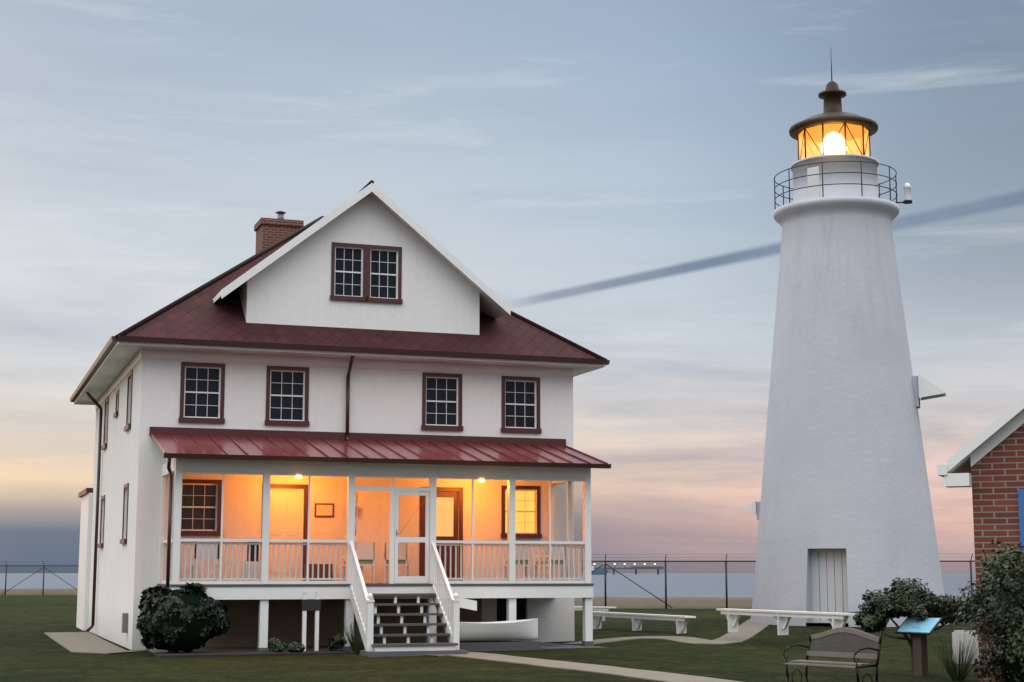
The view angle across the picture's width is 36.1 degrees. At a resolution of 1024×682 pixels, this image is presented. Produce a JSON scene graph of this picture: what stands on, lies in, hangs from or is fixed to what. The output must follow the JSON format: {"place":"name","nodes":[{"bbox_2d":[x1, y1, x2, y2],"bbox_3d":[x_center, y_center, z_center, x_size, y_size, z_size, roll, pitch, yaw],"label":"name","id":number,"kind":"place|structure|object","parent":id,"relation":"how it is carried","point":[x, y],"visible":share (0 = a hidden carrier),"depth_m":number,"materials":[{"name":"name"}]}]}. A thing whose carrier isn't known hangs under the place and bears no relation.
{"place":"outdoors","nodes":[
{"label":"outdoors","id":0,"kind":"place"},
{"bbox_2d":[70,180,609,649],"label":"keepers house","id":1,"kind":"structure","parent":0,"point":[370,308],"depth_m":38.53,"materials":[{"name":"paint"}]},
{"bbox_2d":[254,210,303,253],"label":"chimney","id":2,"kind":"object","parent":1,"relation":"on","point":[269,231],"visible":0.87,"depth_m":43.90,"materials":[{"name":"brick"}]},
{"bbox_2d":[0,588,966,608],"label":"beach","id":3,"kind":"structure","parent":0,"point":[689,602],"depth_m":71.81,"materials":[{"name":"beige sand"}]},
{"bbox_2d":[0,573,975,597],"bbox_3d":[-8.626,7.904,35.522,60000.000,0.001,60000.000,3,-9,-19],"label":"sea water","id":4,"kind":"structure","parent":0,"point":[740,585],"depth_m":400.16,"materials":[{"name":"blue liquid"}]},
{"bbox_2d":[591,566,608,574],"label":"ship","id":5,"kind":"object","parent":4,"relation":"on","point":[599,571],"visible":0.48,"depth_m":2369.91,"materials":[{"name":"teal"}]},
{"bbox_2d":[582,563,663,573],"bbox_3d":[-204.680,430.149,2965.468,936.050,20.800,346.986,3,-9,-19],"label":"distant pier","id":6,"kind":"structure","parent":4,"relation":"on","point":[646,567],"depth_m":2954.76,"materials":[{"name":"grey"}]},
{"bbox_2d":[0,595,979,681],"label":"lawn ground","id":7,"kind":"structure","parent":0,"point":[30,651],"depth_m":31.28,"materials":[{"name":"green plant"}]},
{"bbox_2d":[44,632,146,653],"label":"sidewalk","id":8,"kind":"structure","parent":7,"relation":"on","point":[80,642],"depth_m":38.56,"materials":[{"name":"concrete"}]},
{"bbox_2d":[135,582,230,652],"bbox_3d":[-7.089,5.969,33.805,2.034,1.563,1.871,3,-9,-19],"label":"evergreen shrub","id":9,"kind":"object","parent":7,"relation":"on","point":[187,617],"visible":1,"depth_m":33.29,"materials":[{"name":"green plant"}]},
{"bbox_2d":[153,650,355,657],"bbox_3d":[-5.500,6.703,33.651,4.150,0.070,1.200,3,-9,-19],"label":"mulch bed","id":10,"kind":"object","parent":7,"relation":"on","point":[238,653],"visible":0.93,"depth_m":33.26,"materials":[{"name":"brown soil"}]},
{"bbox_2d":[302,591,320,650],"bbox_3d":[-4.402,6.172,34.334,0.420,1.380,0.100,3,-9,-19],"label":"private sign","id":11,"kind":"object","parent":10,"relation":"on","point":[311,604],"visible":0.86,"depth_m":34.32,"materials":[{"name":"white paint"}]},
{"bbox_2d":[268,623,363,652],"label":"shrubs","id":12,"kind":"object","parent":7,"relation":"on","point":[278,645],"visible":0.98,"depth_m":34.09,"materials":[{"name":"green plant"}]},
{"bbox_2d":[146,427,610,656],"bbox_3d":[-2.652,4.493,35.661,10.590,5.190,4.650,3,-9,-19],"label":"porch","id":13,"kind":"object","parent":7,"relation":"on","point":[408,615],"visible":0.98,"depth_m":36.04,"materials":[{"name":"white paint"}]},
{"bbox_2d":[455,597,476,610],"bbox_3d":[-1.093,5.955,35.673,0.620,0.340,0.020,3,-9,-19],"label":"hanging sign","id":14,"kind":"object","parent":13,"relation":"attached to","point":[468,604],"visible":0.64,"depth_m":35.69,"materials":[{"name":"white paint"}]},
{"bbox_2d":[0,554,974,608],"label":"chain link fence","id":15,"kind":"object","parent":7,"relation":"on","point":[604,564],"visible":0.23,"depth_m":70.60,"materials":[{"name":"grey metal"}]},
{"bbox_2d":[459,640,540,651],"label":"curb","id":16,"kind":"structure","parent":7,"relation":"on","point":[469,646],"depth_m":35.20,"materials":[{"name":"grey concrete"}]},
{"bbox_2d":[459,611,865,640],"bbox_3d":[3.680,6.409,35.489,10.345,0.707,1.343,0,-8,-2],"label":"bench","id":17,"kind":"object","parent":16,"relation":"on","point":[526,629],"visible":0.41,"depth_m":35.18,"materials":[{"name":"white paint"}]},
{"bbox_2d":[439,652,739,681],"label":"front walk","id":18,"kind":"structure","parent":7,"relation":"on","point":[641,674],"depth_m":28.44,"materials":[{"name":"concrete"}]},
{"bbox_2d":[574,606,616,620],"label":"plank bench","id":19,"kind":"object","parent":7,"relation":"on","point":[603,609],"visible":0.34,"depth_m":53.94,"materials":[{"name":"white paint"}]},
{"bbox_2d":[593,611,695,633],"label":"plank bench","id":20,"kind":"object","parent":7,"relation":"on","point":[681,621],"visible":0.82,"depth_m":42.77,"materials":[{"name":"white paint"}]},
{"bbox_2d":[562,619,769,644],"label":"path","id":21,"kind":"structure","parent":7,"relation":"on","point":[748,629],"depth_m":38.83,"materials":[{"name":"beige concrete"}]},
{"bbox_2d":[716,608,856,634],"bbox_3d":[6.239,6.493,36.202,0.300,0.550,5.165,4,-9,-25],"label":"plank bench","id":22,"kind":"object","parent":7,"relation":"on","point":[836,619],"visible":0.88,"depth_m":36.14,"materials":[{"name":"white paint"}]},
{"bbox_2d":[783,627,881,681],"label":"garden bench","id":23,"kind":"object","parent":7,"relation":"on","point":[847,642],"visible":1,"depth_m":22.43,"materials":[{"name":"black metal"}]},
{"bbox_2d":[743,58,948,626],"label":"lighthouse","id":24,"kind":"object","parent":7,"relation":"on","point":[842,510],"visible":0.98,"depth_m":42.66,"materials":[{"name":"paint"}]},
{"bbox_2d":[853,577,974,674],"bbox_3d":[6.885,4.913,26.982,2.079,1.701,1.046,0,-8,1],"label":"tree","id":25,"kind":"object","parent":7,"relation":"on","point":[913,600],"visible":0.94,"depth_m":26.81,"materials":[{"name":"green plant"}]},
{"bbox_2d":[895,617,942,675],"bbox_3d":[6.878,5.178,26.509,0.383,1.020,0.700,7,-11,-39],"label":"interpretive sign","id":26,"kind":"object","parent":7,"relation":"on","point":[920,630],"visible":0.85,"depth_m":26.45,"materials":[{"name":"brown wood"}]},
{"bbox_2d":[952,630,978,663],"bbox_3d":[8.734,5.918,30.274,0.500,0.670,0.492,3,-9,-19],"label":"post","id":27,"kind":"object","parent":7,"relation":"on","point":[958,636],"visible":0.59,"depth_m":30.10,"materials":[{"name":"white wood"}]},
{"bbox_2d":[937,397,1023,681],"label":"brick shed","id":28,"kind":"structure","parent":7,"relation":"on","point":[986,464],"depth_m":19.40,"materials":[{"name":"red brick"}]},
{"bbox_2d":[950,539,1023,681],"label":"bush","id":29,"kind":"object","parent":7,"relation":"on","point":[1005,623],"visible":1,"depth_m":17.66,"materials":[{"name":"green plant"}]},
{"bbox_2d":[0,0,1023,572],"label":"sky","id":30,"kind":"structure","parent":0,"point":[607,169],"materials":[{"name":"blue"}]},
{"bbox_2d":[932,634,979,680],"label":"ornamental grass","id":31,"kind":"object","parent":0,"point":[955,672],"depth_m":24.92,"materials":[{"name":"green plant"}]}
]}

